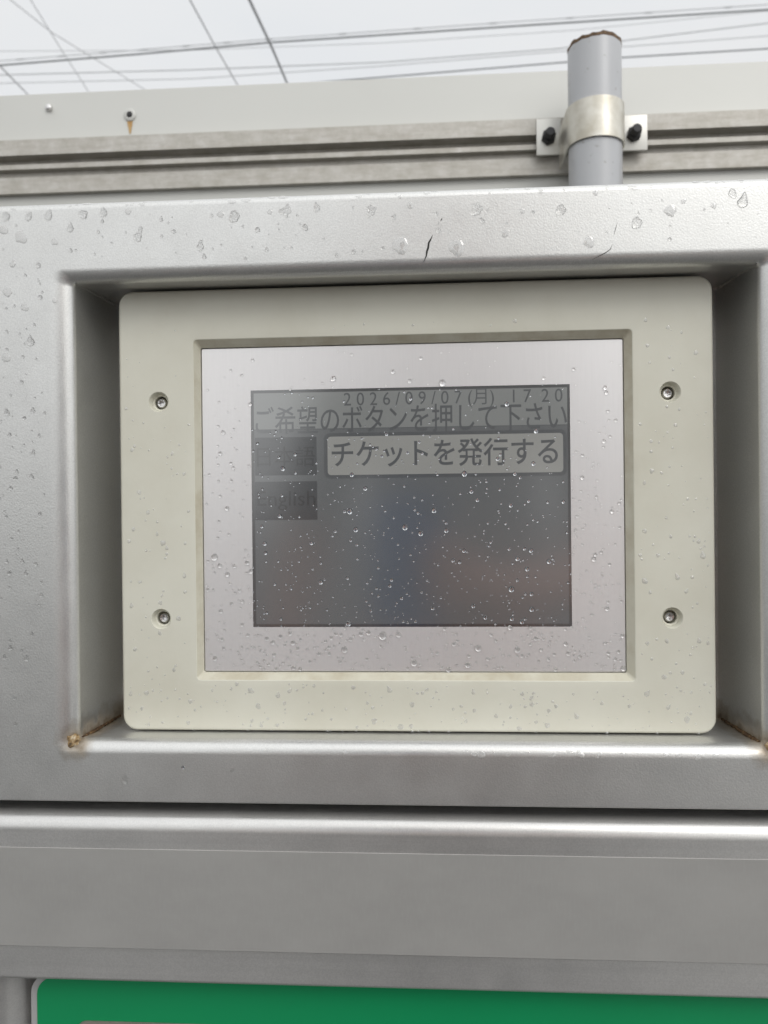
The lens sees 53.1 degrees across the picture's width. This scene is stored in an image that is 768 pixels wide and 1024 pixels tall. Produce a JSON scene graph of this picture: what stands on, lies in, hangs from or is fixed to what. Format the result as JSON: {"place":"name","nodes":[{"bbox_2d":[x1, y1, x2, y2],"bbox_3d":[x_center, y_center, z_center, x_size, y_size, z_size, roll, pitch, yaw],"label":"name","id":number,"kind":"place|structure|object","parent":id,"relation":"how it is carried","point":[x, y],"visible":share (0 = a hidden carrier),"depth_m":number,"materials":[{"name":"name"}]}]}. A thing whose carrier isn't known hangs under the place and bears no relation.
{"place":"outdoors","nodes":[
{"label":"outdoors","id":0,"kind":"place"},
{"bbox_2d":[0,66,28,94],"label":"overhead cable","id":1,"kind":"object","parent":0,"point":[3,69],"visible":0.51,"depth_m":11.55,"materials":[{"name":"grey plastic"}]},
{"bbox_2d":[31,1,88,91],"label":"overhead cable","id":2,"kind":"object","parent":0,"point":[58,45],"visible":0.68,"depth_m":19.43,"materials":[{"name":"grey plastic"}]},
{"bbox_2d":[11,0,143,88],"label":"overhead cable","id":3,"kind":"object","parent":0,"point":[70,43],"visible":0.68,"depth_m":16.74,"materials":[{"name":"grey plastic"}]},
{"bbox_2d":[190,0,237,84],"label":"overhead cable","id":4,"kind":"object","parent":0,"point":[212,40],"visible":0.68,"depth_m":10.77,"materials":[{"name":"grey plastic"}]},
{"bbox_2d":[248,0,287,82],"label":"overhead cable","id":5,"kind":"object","parent":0,"point":[264,32],"visible":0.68,"depth_m":8.71,"materials":[{"name":"grey plastic"}]},
{"bbox_2d":[0,11,764,51],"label":"overhead cable","id":6,"kind":"object","parent":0,"point":[408,41],"visible":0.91,"depth_m":12.37,"materials":[{"name":"grey plastic"}]},
{"bbox_2d":[0,9,767,65],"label":"overhead cable","id":7,"kind":"object","parent":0,"point":[692,14],"visible":0.92,"depth_m":9.39,"materials":[{"name":"grey plastic"}]},
{"bbox_2d":[0,22,767,74],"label":"overhead cable","id":8,"kind":"object","parent":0,"point":[373,62],"visible":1,"depth_m":11.42,"materials":[{"name":"grey plastic"}]},
{"bbox_2d":[0,4,767,60],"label":"overhead cable","id":9,"kind":"object","parent":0,"point":[382,30],"visible":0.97,"depth_m":9.40,"materials":[{"name":"grey plastic"}]},
{"bbox_2d":[0,35,767,83],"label":"overhead cable","id":10,"kind":"object","parent":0,"point":[373,66],"visible":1,"depth_m":11.42,"materials":[{"name":"grey plastic"}]},
{"bbox_2d":[0,0,767,95],"label":"sky","id":11,"kind":"structure","parent":0,"point":[85,24],"materials":[{"name":"white"}]},
{"bbox_2d":[319,48,767,81],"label":"overhead cable","id":12,"kind":"object","parent":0,"point":[549,63],"visible":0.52,"depth_m":10.28,"materials":[{"name":"grey plastic"}]},
{"label":"ground","id":13,"kind":"structure","parent":0,"visible":0},
{"bbox_2d":[0,179,767,1023],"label":"ticket machine","id":14,"kind":"object","parent":13,"relation":"on","point":[308,871],"visible":1,"depth_m":0.40,"materials":[{"name":"silver metal"}]},
{"bbox_2d":[0,225,7,233],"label":"raindrop","id":15,"kind":"object","parent":14,"relation":"attached to","point":[3,229],"visible":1,"depth_m":0.40,"materials":[{"name":"clear liquid"}]},
{"bbox_2d":[1,353,10,361],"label":"raindrop","id":16,"kind":"object","parent":14,"relation":"attached to","point":[5,357],"visible":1,"depth_m":0.40,"materials":[{"name":"clear liquid"}]},
{"bbox_2d":[2,212,9,221],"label":"raindrop","id":17,"kind":"object","parent":14,"relation":"attached to","point":[5,216],"visible":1,"depth_m":0.40,"materials":[{"name":"clear liquid"}]},
{"bbox_2d":[2,287,11,296],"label":"raindrop","id":18,"kind":"object","parent":14,"relation":"attached to","point":[7,292],"visible":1,"depth_m":0.40,"materials":[{"name":"clear liquid"}]},
{"bbox_2d":[9,259,15,267],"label":"raindrop","id":19,"kind":"object","parent":14,"relation":"attached to","point":[12,263],"visible":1,"depth_m":0.40,"materials":[{"name":"clear liquid"}]},
{"bbox_2d":[15,231,26,243],"bbox_3d":[-0.188,-0.142,0.398,0.006,0.007,0.001,-11,0,3],"label":"raindrop","id":20,"kind":"object","parent":14,"relation":"attached to","point":[20,236],"visible":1,"depth_m":0.40,"materials":[{"name":"clear liquid"}]},
{"bbox_2d":[21,303,28,310],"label":"raindrop","id":21,"kind":"object","parent":14,"relation":"attached to","point":[24,306],"visible":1,"depth_m":0.40,"materials":[{"name":"clear liquid"}]},
{"bbox_2d":[25,212,31,220],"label":"raindrop","id":22,"kind":"object","parent":14,"relation":"attached to","point":[28,216],"visible":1,"depth_m":0.40,"materials":[{"name":"clear liquid"}]},
{"bbox_2d":[26,335,34,345],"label":"raindrop","id":23,"kind":"object","parent":14,"relation":"attached to","point":[30,341],"visible":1,"depth_m":0.40,"materials":[{"name":"clear liquid"}]},
{"bbox_2d":[44,209,51,220],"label":"raindrop","id":24,"kind":"object","parent":14,"relation":"attached to","point":[48,215],"visible":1,"depth_m":0.40,"materials":[{"name":"clear liquid"}]},
{"bbox_2d":[51,238,57,244],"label":"raindrop","id":25,"kind":"object","parent":14,"relation":"attached to","point":[54,241],"visible":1,"depth_m":0.40,"materials":[{"name":"clear liquid"}]},
{"bbox_2d":[67,222,73,232],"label":"raindrop","id":26,"kind":"object","parent":14,"relation":"attached to","point":[70,228],"visible":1,"depth_m":0.40,"materials":[{"name":"clear liquid"}]},
{"bbox_2d":[78,210,87,218],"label":"raindrop","id":27,"kind":"object","parent":14,"relation":"attached to","point":[82,214],"visible":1,"depth_m":0.40,"materials":[{"name":"clear liquid"}]},
{"bbox_2d":[100,206,106,216],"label":"raindrop","id":28,"kind":"object","parent":14,"relation":"attached to","point":[103,212],"visible":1,"depth_m":0.40,"materials":[{"name":"clear liquid"}]},
{"bbox_2d":[122,775,127,784],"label":"raindrop","id":29,"kind":"object","parent":14,"relation":"attached to","point":[124,779],"visible":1,"depth_m":0.40,"materials":[{"name":"clear liquid"}]},
{"bbox_2d":[125,209,130,214],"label":"raindrop","id":30,"kind":"object","parent":14,"relation":"attached to","point":[127,211],"visible":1,"depth_m":0.40,"materials":[{"name":"clear liquid"}]},
{"bbox_2d":[133,226,142,241],"bbox_3d":[-0.126,-0.143,0.394,0.006,0.008,0.001,-10,0,3],"label":"raindrop","id":31,"kind":"object","parent":14,"relation":"attached to","point":[137,236],"visible":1,"depth_m":0.39,"materials":[{"name":"clear liquid"}]},
{"bbox_2d":[196,240,203,250],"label":"raindrop","id":32,"kind":"object","parent":14,"relation":"attached to","point":[200,247],"visible":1,"depth_m":0.39,"materials":[{"name":"clear liquid"}]},
{"bbox_2d":[211,554,217,560],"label":"raindrop","id":33,"kind":"object","parent":14,"relation":"attached to","point":[214,557],"visible":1,"depth_m":0.42,"materials":[{"name":"clear liquid"}]},
{"bbox_2d":[216,210,223,217],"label":"raindrop","id":34,"kind":"object","parent":14,"relation":"attached to","point":[220,214],"visible":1,"depth_m":0.39,"materials":[{"name":"clear liquid"}]},
{"bbox_2d":[229,210,239,222],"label":"raindrop","id":35,"kind":"object","parent":14,"relation":"attached to","point":[234,216],"visible":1,"depth_m":0.39,"materials":[{"name":"clear liquid"}]},
{"bbox_2d":[241,198,250,201],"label":"raindrop","id":36,"kind":"object","parent":14,"relation":"attached to","point":[246,200],"visible":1,"depth_m":0.39,"materials":[{"name":"clear liquid"}]},
{"bbox_2d":[278,203,290,216],"bbox_3d":[-0.051,-0.153,0.390,0.007,0.007,0.001,-3,0,3],"label":"raindrop","id":37,"kind":"object","parent":14,"relation":"attached to","point":[286,210],"visible":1,"depth_m":0.39,"materials":[{"name":"clear liquid"}]},
{"bbox_2d":[313,202,319,211],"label":"raindrop","id":38,"kind":"object","parent":14,"relation":"attached to","point":[316,207],"visible":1,"depth_m":0.39,"materials":[{"name":"clear liquid"}]},
{"bbox_2d":[341,646,347,652],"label":"raindrop","id":39,"kind":"object","parent":14,"relation":"attached to","point":[344,649],"visible":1,"depth_m":0.41,"materials":[{"name":"clear liquid"}]},
{"bbox_2d":[367,205,376,216],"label":"raindrop","id":40,"kind":"object","parent":14,"relation":"attached to","point":[371,210],"visible":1,"depth_m":0.39,"materials":[{"name":"clear liquid"}]},
{"bbox_2d":[371,718,376,723],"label":"raindrop","id":41,"kind":"object","parent":14,"relation":"attached to","point":[374,720],"visible":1,"depth_m":0.41,"materials":[{"name":"clear liquid"}]},
{"bbox_2d":[0,199,758,784],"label":"fine raindrops","id":42,"kind":"object","parent":14,"relation":"attached to","point":[6,413],"visible":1,"depth_m":0.41,"materials":[{"name":"clear liquid"}]},
{"bbox_2d":[379,632,386,639],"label":"raindrop","id":43,"kind":"object","parent":14,"relation":"attached to","point":[382,635],"visible":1,"depth_m":0.41,"materials":[{"name":"clear liquid"}]},
{"bbox_2d":[390,213,395,220],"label":"raindrop","id":44,"kind":"object","parent":14,"relation":"attached to","point":[393,217],"visible":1,"depth_m":0.39,"materials":[{"name":"clear liquid"}]},
{"bbox_2d":[391,237,407,254],"bbox_3d":[0.008,-0.134,0.386,0.008,0.009,0.001,2,0,3],"label":"raindrop","id":45,"kind":"object","parent":14,"relation":"attached to","point":[399,245],"visible":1,"depth_m":0.39,"materials":[{"name":"clear liquid"}]},
{"bbox_2d":[397,724,403,729],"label":"raindrop","id":46,"kind":"object","parent":14,"relation":"attached to","point":[400,726],"visible":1,"depth_m":0.41,"materials":[{"name":"clear liquid"}]},
{"bbox_2d":[407,202,412,208],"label":"raindrop","id":47,"kind":"object","parent":14,"relation":"attached to","point":[409,205],"visible":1,"depth_m":0.39,"materials":[{"name":"clear liquid"}]},
{"bbox_2d":[411,660,416,665],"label":"raindrop","id":48,"kind":"object","parent":14,"relation":"attached to","point":[413,662],"visible":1,"depth_m":0.41,"materials":[{"name":"clear liquid"}]},
{"bbox_2d":[439,380,445,386],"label":"raindrop","id":49,"kind":"object","parent":14,"relation":"attached to","point":[442,383],"visible":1,"depth_m":0.41,"materials":[{"name":"clear liquid"}]},
{"bbox_2d":[448,239,463,256],"bbox_3d":[0.036,-0.132,0.384,0.008,0.009,0.001,1,0,3],"label":"raindrop","id":50,"kind":"object","parent":14,"relation":"attached to","point":[456,247],"visible":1,"depth_m":0.38,"materials":[{"name":"clear liquid"}]},
{"bbox_2d":[471,202,483,215],"bbox_3d":[0.047,-0.151,0.384,0.006,0.007,0.001,4,0,3],"label":"raindrop","id":51,"kind":"object","parent":14,"relation":"attached to","point":[477,209],"visible":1,"depth_m":0.38,"materials":[{"name":"clear liquid"}]},
{"bbox_2d":[475,645,480,651],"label":"raindrop","id":52,"kind":"object","parent":14,"relation":"attached to","point":[477,648],"visible":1,"depth_m":0.41,"materials":[{"name":"clear liquid"}]},
{"bbox_2d":[477,750,484,757],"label":"raindrop","id":53,"kind":"object","parent":14,"relation":"attached to","point":[480,754],"visible":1,"depth_m":0.39,"materials":[{"name":"clear liquid"}]},
{"bbox_2d":[501,230,508,237],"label":"raindrop","id":54,"kind":"object","parent":14,"relation":"attached to","point":[504,234],"visible":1,"depth_m":0.38,"materials":[{"name":"clear liquid"}]},
{"bbox_2d":[555,204,565,215],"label":"raindrop","id":55,"kind":"object","parent":14,"relation":"attached to","point":[560,210],"visible":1,"depth_m":0.38,"materials":[{"name":"clear liquid"}]},
{"bbox_2d":[575,750,584,756],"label":"raindrop","id":56,"kind":"object","parent":14,"relation":"attached to","point":[579,753],"visible":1,"depth_m":0.38,"materials":[{"name":"clear liquid"}]},
{"bbox_2d":[583,236,593,247],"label":"raindrop","id":57,"kind":"object","parent":14,"relation":"attached to","point":[588,241],"visible":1,"depth_m":0.38,"materials":[{"name":"clear liquid"}]},
{"bbox_2d":[627,185,637,189],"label":"raindrop","id":58,"kind":"object","parent":14,"relation":"attached to","point":[633,187],"visible":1,"depth_m":0.38,"materials":[{"name":"clear liquid"}]},
{"bbox_2d":[632,217,641,228],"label":"raindrop","id":59,"kind":"object","parent":14,"relation":"attached to","point":[636,222],"visible":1,"depth_m":0.38,"materials":[{"name":"clear liquid"}]},
{"bbox_2d":[642,578,647,583],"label":"raindrop","id":60,"kind":"object","parent":14,"relation":"attached to","point":[645,580],"visible":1,"depth_m":0.40,"materials":[{"name":"clear liquid"}]},
{"bbox_2d":[663,204,676,216],"bbox_3d":[0.141,-0.148,0.378,0.006,0.006,0.001,-7,0,3],"label":"raindrop","id":61,"kind":"object","parent":14,"relation":"attached to","point":[670,210],"visible":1,"depth_m":0.38,"materials":[{"name":"clear liquid"}]},
{"bbox_2d":[684,716,689,722],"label":"raindrop","id":62,"kind":"object","parent":14,"relation":"attached to","point":[686,719],"visible":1,"depth_m":0.40,"materials":[{"name":"clear liquid"}]},
{"bbox_2d":[693,754,700,760],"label":"raindrop","id":63,"kind":"object","parent":14,"relation":"attached to","point":[697,757],"visible":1,"depth_m":0.38,"materials":[{"name":"clear liquid"}]},
{"bbox_2d":[700,551,705,558],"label":"raindrop","id":64,"kind":"object","parent":14,"relation":"attached to","point":[702,555],"visible":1,"depth_m":0.40,"materials":[{"name":"clear liquid"}]},
{"bbox_2d":[728,188,736,198],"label":"raindrop","id":65,"kind":"object","parent":14,"relation":"attached to","point":[732,193],"visible":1,"depth_m":0.38,"materials":[{"name":"clear liquid"}]},
{"bbox_2d":[737,192,747,207],"bbox_3d":[0.176,-0.153,0.376,0.005,0.008,0.001,5,1,3],"label":"raindrop","id":66,"kind":"object","parent":14,"relation":"attached to","point":[742,201],"visible":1,"depth_m":0.38,"materials":[{"name":"clear liquid"}]},
{"bbox_2d":[567,30,622,185],"bbox_3d":[0.248,0.306,0.876,0.060,1.676,0.060,-1,0,3],"label":"sign pole","id":67,"kind":"object","parent":13,"relation":"on","point":[594,63],"visible":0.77,"depth_m":0.85,"materials":[{"name":"grey paint"}]},
{"bbox_2d":[0,61,767,206],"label":"sign board","id":68,"kind":"object","parent":67,"relation":"attached to","point":[707,122],"visible":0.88,"depth_m":0.96,"materials":[{"name":"paint"}]},
{"bbox_2d":[536,94,647,169],"bbox_3d":[0.247,-0.444,0.884,0.132,0.062,0.085,-1,0,3],"label":"pole clamp","id":69,"kind":"object","parent":67,"relation":"attached to","point":[595,115],"visible":0.95,"depth_m":0.86,"materials":[{"name":"silver metal"}]}
]}

